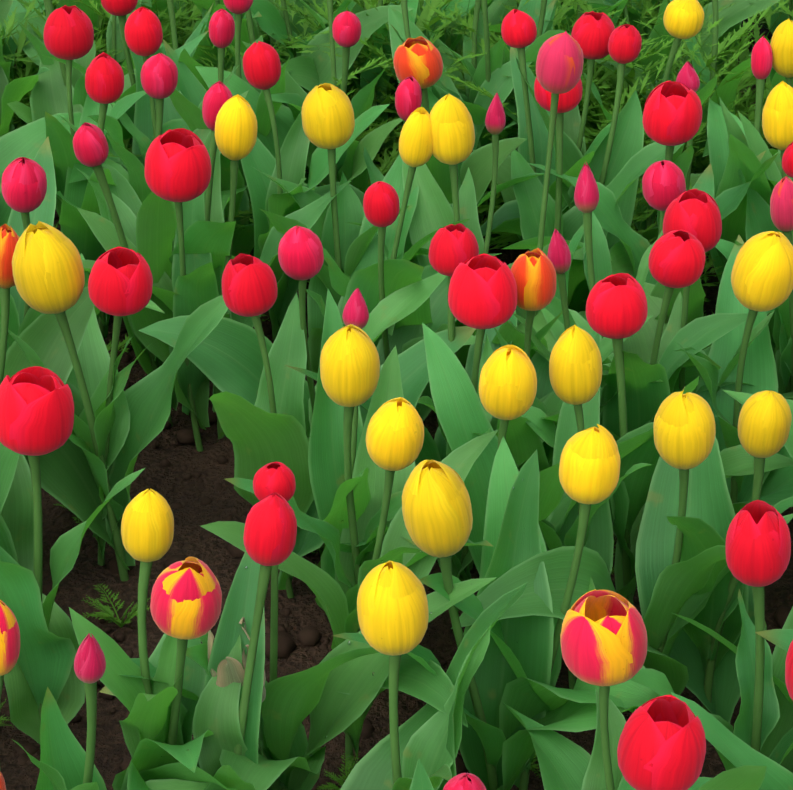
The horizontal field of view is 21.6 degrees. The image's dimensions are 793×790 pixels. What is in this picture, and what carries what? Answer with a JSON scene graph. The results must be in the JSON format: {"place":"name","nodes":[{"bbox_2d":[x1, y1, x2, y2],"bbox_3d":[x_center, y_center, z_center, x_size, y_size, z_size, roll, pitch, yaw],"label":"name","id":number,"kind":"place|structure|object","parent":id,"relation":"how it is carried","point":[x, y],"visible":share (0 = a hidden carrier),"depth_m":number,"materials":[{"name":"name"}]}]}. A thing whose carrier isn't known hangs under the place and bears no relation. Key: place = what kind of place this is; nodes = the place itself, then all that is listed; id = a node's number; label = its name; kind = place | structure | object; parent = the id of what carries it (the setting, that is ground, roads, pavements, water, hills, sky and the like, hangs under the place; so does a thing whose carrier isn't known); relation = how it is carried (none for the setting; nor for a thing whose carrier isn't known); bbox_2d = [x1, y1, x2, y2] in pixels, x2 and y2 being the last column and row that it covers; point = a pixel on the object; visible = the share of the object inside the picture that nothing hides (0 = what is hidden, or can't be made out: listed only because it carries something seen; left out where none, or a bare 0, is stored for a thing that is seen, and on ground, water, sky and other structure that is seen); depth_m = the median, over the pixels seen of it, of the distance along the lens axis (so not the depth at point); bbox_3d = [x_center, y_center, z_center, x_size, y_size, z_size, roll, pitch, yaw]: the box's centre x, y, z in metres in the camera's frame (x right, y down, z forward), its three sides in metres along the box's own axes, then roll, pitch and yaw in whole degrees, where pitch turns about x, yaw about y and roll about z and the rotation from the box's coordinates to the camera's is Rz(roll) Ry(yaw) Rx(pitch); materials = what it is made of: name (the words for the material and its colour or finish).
{"place":"outdoors","nodes":[
{"label":"outdoors","id":0,"kind":"place"},
{"bbox_2d":[0,2,792,789],"bbox_3d":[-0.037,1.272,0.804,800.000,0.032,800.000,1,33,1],"label":"ground","id":1,"kind":"structure","parent":0,"point":[170,484],"depth_m":2.41,"materials":[{"name":"soil"}]},
{"bbox_2d":[0,442,33,571],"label":"tulip","id":2,"kind":"object","parent":1,"relation":"on","point":[16,524],"visible":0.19,"depth_m":2.27,"materials":[{"name":"green plant"}]},
{"bbox_2d":[0,66,49,136],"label":"tulip","id":3,"kind":"object","parent":1,"relation":"on","point":[18,89],"visible":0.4,"depth_m":2.92,"materials":[{"name":"green plant"}]},
{"bbox_2d":[0,112,81,226],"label":"tulip","id":4,"kind":"object","parent":1,"relation":"on","point":[27,140],"visible":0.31,"depth_m":2.80,"materials":[{"name":"green plant"}]},
{"bbox_2d":[0,224,94,457],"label":"tulip","id":5,"kind":"object","parent":1,"relation":"on","point":[41,336],"visible":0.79,"depth_m":2.32,"materials":[{"name":"green plant"}]},
{"bbox_2d":[12,633,106,789],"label":"tulip","id":6,"kind":"object","parent":1,"relation":"on","point":[66,762],"visible":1,"depth_m":1.82,"materials":[{"name":"green plant"}]},
{"bbox_2d":[7,0,135,139],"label":"tulip","id":7,"kind":"object","parent":1,"relation":"on","point":[22,111],"visible":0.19,"depth_m":2.89,"materials":[{"name":"leaf"},{"name":"red petal"}]},
{"bbox_2d":[0,366,144,743],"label":"tulip","id":8,"kind":"object","parent":1,"relation":"on","point":[36,412],"visible":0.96,"depth_m":2.02,"materials":[{"name":"green plant"}]},
{"bbox_2d":[8,246,152,565],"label":"tulip","id":9,"kind":"object","parent":1,"relation":"on","point":[119,282],"visible":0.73,"depth_m":2.28,"materials":[{"name":"green plant"}]},
{"bbox_2d":[0,137,163,351],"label":"tulip","id":10,"kind":"object","parent":1,"relation":"on","point":[28,186],"visible":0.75,"depth_m":2.50,"materials":[{"name":"green plant"}]},
{"bbox_2d":[4,0,161,150],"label":"tulip","id":11,"kind":"object","parent":1,"relation":"on","point":[113,36],"visible":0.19,"depth_m":3.17,"materials":[{"name":"green plant"}]},
{"bbox_2d":[56,52,123,339],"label":"tulip","id":12,"kind":"object","parent":1,"relation":"on","point":[104,81],"visible":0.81,"depth_m":2.70,"materials":[{"name":"green plant"}]},
{"bbox_2d":[2,0,200,126],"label":"fern","id":13,"kind":"object","parent":1,"relation":"on","point":[20,42],"visible":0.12,"depth_m":3.19,"materials":[{"name":"green plant"}]},
{"bbox_2d":[0,600,209,789],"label":"tulip","id":14,"kind":"object","parent":1,"relation":"on","point":[9,641],"visible":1,"depth_m":1.69,"materials":[{"name":"multicoloured plant"}]},
{"bbox_2d":[30,5,189,217],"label":"tulip","id":15,"kind":"object","parent":1,"relation":"on","point":[68,35],"visible":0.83,"depth_m":2.76,"materials":[{"name":"green plant"}]},
{"bbox_2d":[12,221,228,580],"bbox_3d":[-0.385,0.013,2.311,0.412,0.495,0.140,4,33,6],"label":"tulip","id":16,"kind":"object","parent":1,"relation":"on","point":[48,271],"visible":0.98,"depth_m":2.31,"materials":[{"name":"green plant"}]},
{"bbox_2d":[73,122,177,426],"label":"tulip","id":17,"kind":"object","parent":1,"relation":"on","point":[147,227],"visible":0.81,"depth_m":2.53,"materials":[{"name":"green plant"}]},
{"bbox_2d":[41,0,212,182],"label":"tulip","id":18,"kind":"object","parent":1,"relation":"on","point":[121,9],"visible":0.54,"depth_m":2.85,"materials":[{"name":"green plant"}]},
{"bbox_2d":[69,557,235,789],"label":"tulip","id":19,"kind":"object","parent":1,"relation":"on","point":[186,600],"visible":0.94,"depth_m":1.77,"materials":[{"name":"green plant"}]},
{"bbox_2d":[77,128,229,451],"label":"tulip","id":20,"kind":"object","parent":1,"relation":"on","point":[177,170],"visible":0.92,"depth_m":2.50,"materials":[{"name":"green plant"}]},
{"bbox_2d":[58,53,248,272],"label":"tulip","id":21,"kind":"object","parent":1,"relation":"on","point":[159,76],"visible":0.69,"depth_m":2.63,"materials":[{"name":"green plant"}]},
{"bbox_2d":[119,488,205,789],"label":"tulip","id":22,"kind":"object","parent":1,"relation":"on","point":[147,528],"visible":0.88,"depth_m":1.83,"materials":[{"name":"green plant"}]},
{"bbox_2d":[87,7,238,240],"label":"tulip","id":23,"kind":"object","parent":1,"relation":"on","point":[143,31],"visible":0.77,"depth_m":2.79,"materials":[{"name":"green plant"}]},
{"bbox_2d":[169,81,247,274],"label":"tulip","id":24,"kind":"object","parent":1,"relation":"on","point":[212,233],"visible":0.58,"depth_m":2.52,"materials":[{"name":"green plant"}]},
{"bbox_2d":[82,94,350,438],"bbox_3d":[-0.252,-0.142,2.560,0.428,0.482,0.142,-14,35,-20],"label":"tulip","id":25,"kind":"object","parent":1,"relation":"on","point":[236,127],"visible":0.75,"depth_m":2.49,"materials":[{"name":"green plant"}]},
{"bbox_2d":[119,461,325,789],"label":"tulip","id":26,"kind":"object","parent":1,"relation":"on","point":[264,773],"visible":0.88,"depth_m":1.85,"materials":[{"name":"green plant"}]},
{"bbox_2d":[192,0,261,70],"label":"fern","id":27,"kind":"object","parent":1,"relation":"on","point":[199,52],"visible":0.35,"depth_m":3.15,"materials":[{"name":"green plant"}]},
{"bbox_2d":[192,492,296,789],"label":"tulip","id":28,"kind":"object","parent":1,"relation":"on","point":[228,716],"visible":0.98,"depth_m":1.85,"materials":[{"name":"green plant"}]},
{"bbox_2d":[108,10,402,169],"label":"fern","id":29,"kind":"object","parent":1,"relation":"on","point":[350,76],"visible":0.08,"depth_m":3.07,"materials":[{"name":"green plant"}]},
{"bbox_2d":[223,0,290,255],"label":"tulip","id":30,"kind":"object","parent":1,"relation":"on","point":[238,8],"visible":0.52,"depth_m":2.86,"materials":[{"name":"leaf"},{"name":"red petal"}]},
{"bbox_2d":[191,0,335,63],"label":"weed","id":31,"kind":"object","parent":1,"relation":"on","point":[204,4],"visible":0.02,"depth_m":3.27,"materials":[{"name":"green plant"}]},
{"bbox_2d":[163,8,364,256],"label":"tulip","id":32,"kind":"object","parent":1,"relation":"on","point":[189,99],"visible":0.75,"depth_m":2.83,"materials":[{"name":"green plant"}]},
{"bbox_2d":[121,5,413,107],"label":"tulip","id":33,"kind":"object","parent":1,"relation":"on","point":[373,21],"visible":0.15,"depth_m":3.03,"materials":[{"name":"green plant"}]},
{"bbox_2d":[138,225,445,440],"bbox_3d":[-0.115,-0.040,2.421,0.294,0.464,0.254,15,36,22],"label":"tulip","id":34,"kind":"object","parent":1,"relation":"on","point":[225,354],"visible":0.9,"depth_m":2.37,"materials":[{"name":"green plant"}]},
{"bbox_2d":[120,0,463,116],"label":"fern","id":35,"kind":"object","parent":1,"relation":"on","point":[426,16],"depth_m":3.11,"materials":[{"name":"green plant"}]},
{"bbox_2d":[99,577,496,789],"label":"tulip","id":36,"kind":"object","parent":1,"relation":"on","point":[290,703],"visible":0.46,"depth_m":1.93,"materials":[{"name":"green plant"}]},
{"bbox_2d":[195,11,402,185],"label":"tulip","id":37,"kind":"object","parent":1,"relation":"on","point":[346,28],"visible":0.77,"depth_m":2.87,"materials":[{"name":"green plant"}]},
{"bbox_2d":[250,0,355,104],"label":"tulip","id":38,"kind":"object","parent":1,"relation":"on","point":[270,21],"visible":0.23,"depth_m":3.10,"materials":[{"name":"green plant"}]},
{"bbox_2d":[241,41,389,339],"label":"tulip","id":39,"kind":"object","parent":1,"relation":"on","point":[261,65],"visible":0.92,"depth_m":2.73,"materials":[{"name":"green plant"}]},
{"bbox_2d":[264,0,384,192],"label":"tulip","id":40,"kind":"object","parent":1,"relation":"on","point":[362,100],"visible":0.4,"depth_m":2.91,"materials":[{"name":"green plant"}]},
{"bbox_2d":[260,83,408,373],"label":"tulip","id":41,"kind":"object","parent":1,"relation":"on","point":[328,118],"visible":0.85,"depth_m":2.58,"materials":[{"name":"green plant"}]},
{"bbox_2d":[209,254,475,598],"bbox_3d":[-0.086,0.035,2.305,0.339,0.465,0.162,-19,38,-27],"label":"tulip","id":42,"kind":"object","parent":1,"relation":"on","point":[269,427],"visible":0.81,"depth_m":2.26,"materials":[{"name":"green plant"}]},
{"bbox_2d":[201,397,498,769],"bbox_3d":[-0.043,0.229,2.000,0.285,0.471,0.355,1,33,1],"label":"tulip","id":43,"kind":"object","parent":1,"relation":"on","point":[395,436],"visible":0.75,"depth_m":1.97,"materials":[{"name":"green plant"}]},
{"bbox_2d":[282,0,418,178],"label":"fern","id":44,"kind":"object","parent":1,"relation":"on","point":[303,72],"visible":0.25,"depth_m":3.08,"materials":[{"name":"green plant"}]},
{"bbox_2d":[225,324,493,649],"bbox_3d":[-0.003,0.118,2.167,0.269,0.477,0.279,8,34,12],"label":"tulip","id":45,"kind":"object","parent":1,"relation":"on","point":[352,375],"visible":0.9,"depth_m":2.13,"materials":[{"name":"green plant"}]},
{"bbox_2d":[308,288,415,609],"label":"tulip","id":46,"kind":"object","parent":1,"relation":"on","point":[331,487],"visible":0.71,"depth_m":2.23,"materials":[{"name":"green plant"}]},
{"bbox_2d":[288,107,469,346],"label":"tulip","id":47,"kind":"object","parent":1,"relation":"on","point":[415,151],"visible":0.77,"depth_m":2.50,"materials":[{"name":"green plant"}]},
{"bbox_2d":[253,76,544,269],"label":"tulip","id":48,"kind":"object","parent":1,"relation":"on","point":[408,98],"visible":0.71,"depth_m":2.64,"materials":[{"name":"green plant"}]},
{"bbox_2d":[13,0,792,789],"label":"soil clods","id":49,"kind":"object","parent":1,"relation":"on","point":[307,634],"visible":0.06,"depth_m":2.37,"materials":[{"name":"brown soil"}]},
{"bbox_2d":[306,181,501,420],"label":"tulip","id":50,"kind":"object","parent":1,"relation":"on","point":[381,207],"visible":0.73,"depth_m":2.44,"materials":[{"name":"green plant"}]},
{"bbox_2d":[340,560,527,789],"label":"tulip","id":51,"kind":"object","parent":1,"relation":"on","point":[392,610],"visible":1,"depth_m":1.83,"materials":[{"name":"green plant"}]},
{"bbox_2d":[409,758,485,789],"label":"tulip","id":52,"kind":"object","parent":1,"relation":"on","point":[461,781],"visible":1,"depth_m":1.53,"materials":[{"name":"red plant"}]},
{"bbox_2d":[285,253,610,610],"bbox_3d":[0.069,0.056,2.259,0.382,0.479,0.206,1,33,1],"label":"tulip","id":53,"kind":"object","parent":1,"relation":"on","point":[482,294],"visible":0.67,"depth_m":2.13,"materials":[{"name":"red plant"}]},
{"bbox_2d":[393,36,526,203],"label":"tulip","id":54,"kind":"object","parent":1,"relation":"on","point":[419,59],"visible":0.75,"depth_m":2.65,"materials":[{"name":"green plant"}]},
{"bbox_2d":[346,93,573,353],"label":"tulip","id":55,"kind":"object","parent":1,"relation":"on","point":[495,119],"visible":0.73,"depth_m":2.58,"materials":[{"name":"green plant"}]},
{"bbox_2d":[388,0,532,149],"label":"tulip","id":56,"kind":"object","parent":1,"relation":"on","point":[403,28],"visible":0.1,"depth_m":2.94,"materials":[{"name":"green plant"}]},
{"bbox_2d":[415,0,507,70],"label":"fern","id":57,"kind":"object","parent":1,"relation":"on","point":[496,8],"visible":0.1,"depth_m":3.22,"materials":[{"name":"green plant"}]},
{"bbox_2d":[429,0,517,223],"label":"tulip","id":58,"kind":"object","parent":1,"relation":"on","point":[496,57],"visible":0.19,"depth_m":2.98,"materials":[{"name":"green plant"}]},
{"bbox_2d":[402,94,558,368],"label":"tulip","id":59,"kind":"object","parent":1,"relation":"on","point":[453,131],"visible":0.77,"depth_m":2.49,"materials":[{"name":"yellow plant"}]},
{"bbox_2d":[418,223,561,569],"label":"tulip","id":60,"kind":"object","parent":1,"relation":"on","point":[451,247],"visible":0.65,"depth_m":2.23,"materials":[{"name":"red plant"}]},
{"bbox_2d":[436,0,554,239],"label":"tulip","id":61,"kind":"object","parent":1,"relation":"on","point":[478,113],"visible":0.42,"depth_m":2.95,"materials":[{"name":"green plant"}]},
{"bbox_2d":[333,450,659,789],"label":"tulip","id":62,"kind":"object","parent":1,"relation":"on","point":[437,512],"visible":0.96,"depth_m":1.96,"materials":[{"name":"green plant"}]},
{"bbox_2d":[322,0,723,100],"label":"fern","id":63,"kind":"object","parent":1,"relation":"on","point":[378,52],"visible":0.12,"depth_m":3.05,"materials":[{"name":"green plant"}]},
{"bbox_2d":[419,424,645,789],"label":"tulip","id":64,"kind":"object","parent":1,"relation":"on","point":[589,469],"visible":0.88,"depth_m":1.95,"materials":[{"name":"green plant"}]},
{"bbox_2d":[499,0,570,129],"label":"tulip","id":65,"kind":"object","parent":1,"relation":"on","point":[535,9],"visible":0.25,"depth_m":2.97,"materials":[{"name":"green plant"}]},
{"bbox_2d":[491,31,583,359],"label":"tulip","id":66,"kind":"object","parent":1,"relation":"on","point":[559,64],"visible":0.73,"depth_m":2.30,"materials":[{"name":"pink plant"}]},
{"bbox_2d":[472,9,617,240],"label":"tulip","id":67,"kind":"object","parent":1,"relation":"on","point":[518,30],"visible":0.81,"depth_m":2.82,"materials":[{"name":"green plant"}]},
{"bbox_2d":[505,11,614,203],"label":"tulip","id":68,"kind":"object","parent":1,"relation":"on","point":[592,31],"visible":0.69,"depth_m":2.74,"materials":[{"name":"red plant"}]},
{"bbox_2d":[480,24,643,249],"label":"tulip","id":69,"kind":"object","parent":1,"relation":"on","point":[620,146],"visible":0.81,"depth_m":2.76,"materials":[{"name":"green plant"}]},
{"bbox_2d":[422,323,715,574],"bbox_3d":[0.185,0.117,2.169,0.320,0.475,0.189,1,33,1],"label":"tulip","id":70,"kind":"object","parent":1,"relation":"on","point":[508,385],"visible":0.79,"depth_m":2.15,"materials":[{"name":"green plant"}]},
{"bbox_2d":[486,324,654,689],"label":"tulip","id":71,"kind":"object","parent":1,"relation":"on","point":[575,368],"visible":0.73,"depth_m":2.10,"materials":[{"name":"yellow plant"}]},
{"bbox_2d":[495,248,653,471],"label":"tulip","id":72,"kind":"object","parent":1,"relation":"on","point":[534,273],"visible":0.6,"depth_m":2.22,"materials":[{"name":"green plant"}]},
{"bbox_2d":[428,0,753,151],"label":"fern","id":73,"kind":"object","parent":1,"relation":"on","point":[461,20],"visible":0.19,"depth_m":3.02,"materials":[{"name":"green plant"}]},
{"bbox_2d":[511,77,683,312],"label":"tulip","id":74,"kind":"object","parent":1,"relation":"on","point":[528,193],"visible":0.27,"depth_m":2.68,"materials":[{"name":"green plant"}]},
{"bbox_2d":[441,1,754,197],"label":"fern","id":75,"kind":"object","parent":1,"relation":"on","point":[623,95],"visible":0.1,"depth_m":2.98,"materials":[{"name":"green plant"}]},
{"bbox_2d":[437,0,765,138],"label":"fern","id":76,"kind":"object","parent":1,"relation":"on","point":[583,4],"visible":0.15,"depth_m":3.10,"materials":[{"name":"green plant"}]},
{"bbox_2d":[450,17,792,173],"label":"fern","id":77,"kind":"object","parent":1,"relation":"on","point":[768,90],"visible":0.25,"depth_m":3.02,"materials":[{"name":"green plant"}]},
{"bbox_2d":[451,390,792,694],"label":"tulip","id":78,"kind":"object","parent":1,"relation":"on","point":[684,428],"visible":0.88,"depth_m":2.00,"materials":[{"name":"green plant"}]},
{"bbox_2d":[541,230,705,534],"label":"tulip","id":79,"kind":"object","parent":1,"relation":"on","point":[677,258],"visible":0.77,"depth_m":2.26,"materials":[{"name":"green plant"}]},
{"bbox_2d":[545,162,721,370],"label":"tulip","id":80,"kind":"object","parent":1,"relation":"on","point":[597,263],"visible":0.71,"depth_m":2.39,"materials":[{"name":"green plant"}]},
{"bbox_2d":[502,589,766,789],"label":"tulip","id":81,"kind":"object","parent":1,"relation":"on","point":[603,637],"visible":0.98,"depth_m":1.69,"materials":[{"name":"green plant"}]},
{"bbox_2d":[513,229,760,466],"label":"tulip","id":82,"kind":"object","parent":1,"relation":"on","point":[698,334],"visible":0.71,"depth_m":2.31,"materials":[{"name":"green plant"}]},
{"bbox_2d":[502,80,777,278],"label":"tulip","id":83,"kind":"object","parent":1,"relation":"on","point":[672,115],"visible":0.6,"depth_m":2.56,"materials":[{"name":"red plant"}]},
{"bbox_2d":[508,0,788,144],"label":"fern","id":84,"kind":"object","parent":1,"relation":"on","point":[738,34],"visible":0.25,"depth_m":3.04,"materials":[{"name":"green plant"}]},
{"bbox_2d":[584,0,716,244],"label":"tulip","id":85,"kind":"object","parent":1,"relation":"on","point":[683,19],"visible":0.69,"depth_m":2.77,"materials":[{"name":"yellow plant"}]},
{"bbox_2d":[521,273,792,605],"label":"tulip","id":86,"kind":"object","parent":1,"relation":"on","point":[616,309],"visible":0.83,"depth_m":2.21,"materials":[{"name":"green plant"}]},
{"bbox_2d":[617,695,705,789],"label":"tulip","id":87,"kind":"object","parent":1,"relation":"on","point":[662,743],"visible":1,"depth_m":1.56,"materials":[{"name":"red plant"}]},
{"bbox_2d":[595,0,750,173],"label":"tulip","id":88,"kind":"object","parent":1,"relation":"on","point":[726,93],"visible":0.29,"depth_m":3.04,"materials":[{"name":"green plant"}]},
{"bbox_2d":[582,0,779,86],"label":"fern","id":89,"kind":"object","parent":1,"relation":"on","point":[736,12],"visible":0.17,"depth_m":3.17,"materials":[{"name":"green plant"}]},
{"bbox_2d":[609,61,764,277],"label":"tulip","id":90,"kind":"object","parent":1,"relation":"on","point":[687,76],"visible":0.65,"depth_m":2.65,"materials":[{"name":"green plant"}]},
{"bbox_2d":[602,189,774,393],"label":"tulip","id":91,"kind":"object","parent":1,"relation":"on","point":[696,213],"visible":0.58,"depth_m":2.29,"materials":[{"name":"red plant"}]},
{"bbox_2d":[642,160,775,349],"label":"tulip","id":92,"kind":"object","parent":1,"relation":"on","point":[663,185],"visible":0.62,"depth_m":2.36,"materials":[{"name":"pink plant"}]},
{"bbox_2d":[630,500,792,772],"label":"tulip","id":93,"kind":"object","parent":1,"relation":"on","point":[758,547],"visible":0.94,"depth_m":1.87,"materials":[{"name":"green plant"}]},
{"bbox_2d":[635,386,792,722],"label":"tulip","id":94,"kind":"object","parent":1,"relation":"on","point":[704,657],"visible":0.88,"depth_m":2.15,"materials":[{"name":"green plant"}]},
{"bbox_2d":[671,692,792,789],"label":"leaf","id":95,"kind":"object","parent":1,"relation":"on","point":[733,749],"visible":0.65,"depth_m":1.82,"materials":[{"name":"green plant"}]},
{"bbox_2d":[673,176,792,393],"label":"tulip","id":96,"kind":"object","parent":1,"relation":"on","point":[781,206],"visible":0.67,"depth_m":2.39,"materials":[{"name":"pink plant"}]},
{"bbox_2d":[676,231,792,514],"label":"tulip","id":97,"kind":"object","parent":1,"relation":"on","point":[757,277],"visible":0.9,"depth_m":2.34,"materials":[{"name":"green plant"}]},
{"bbox_2d":[707,37,781,281],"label":"tulip","id":98,"kind":"object","parent":1,"relation":"on","point":[731,153],"visible":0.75,"depth_m":2.72,"materials":[{"name":"green plant"}]},
{"bbox_2d":[734,142,792,399],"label":"tulip","id":99,"kind":"object","parent":1,"relation":"on","point":[784,391],"visible":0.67,"depth_m":2.47,"materials":[{"name":"green plant"}]},
{"bbox_2d":[738,81,792,358],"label":"tulip","id":100,"kind":"object","parent":1,"relation":"on","point":[777,120],"visible":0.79,"depth_m":2.51,"materials":[{"name":"yellow plant"}]},
{"bbox_2d":[738,111,792,191],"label":"leaf","id":101,"kind":"object","parent":1,"relation":"on","point":[757,145],"visible":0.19,"depth_m":2.72,"materials":[{"name":"green plant"}]},
{"bbox_2d":[765,19,792,186],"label":"tulip","id":102,"kind":"object","parent":1,"relation":"on","point":[781,43],"visible":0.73,"depth_m":2.67,"materials":[{"name":"yellow plant"}]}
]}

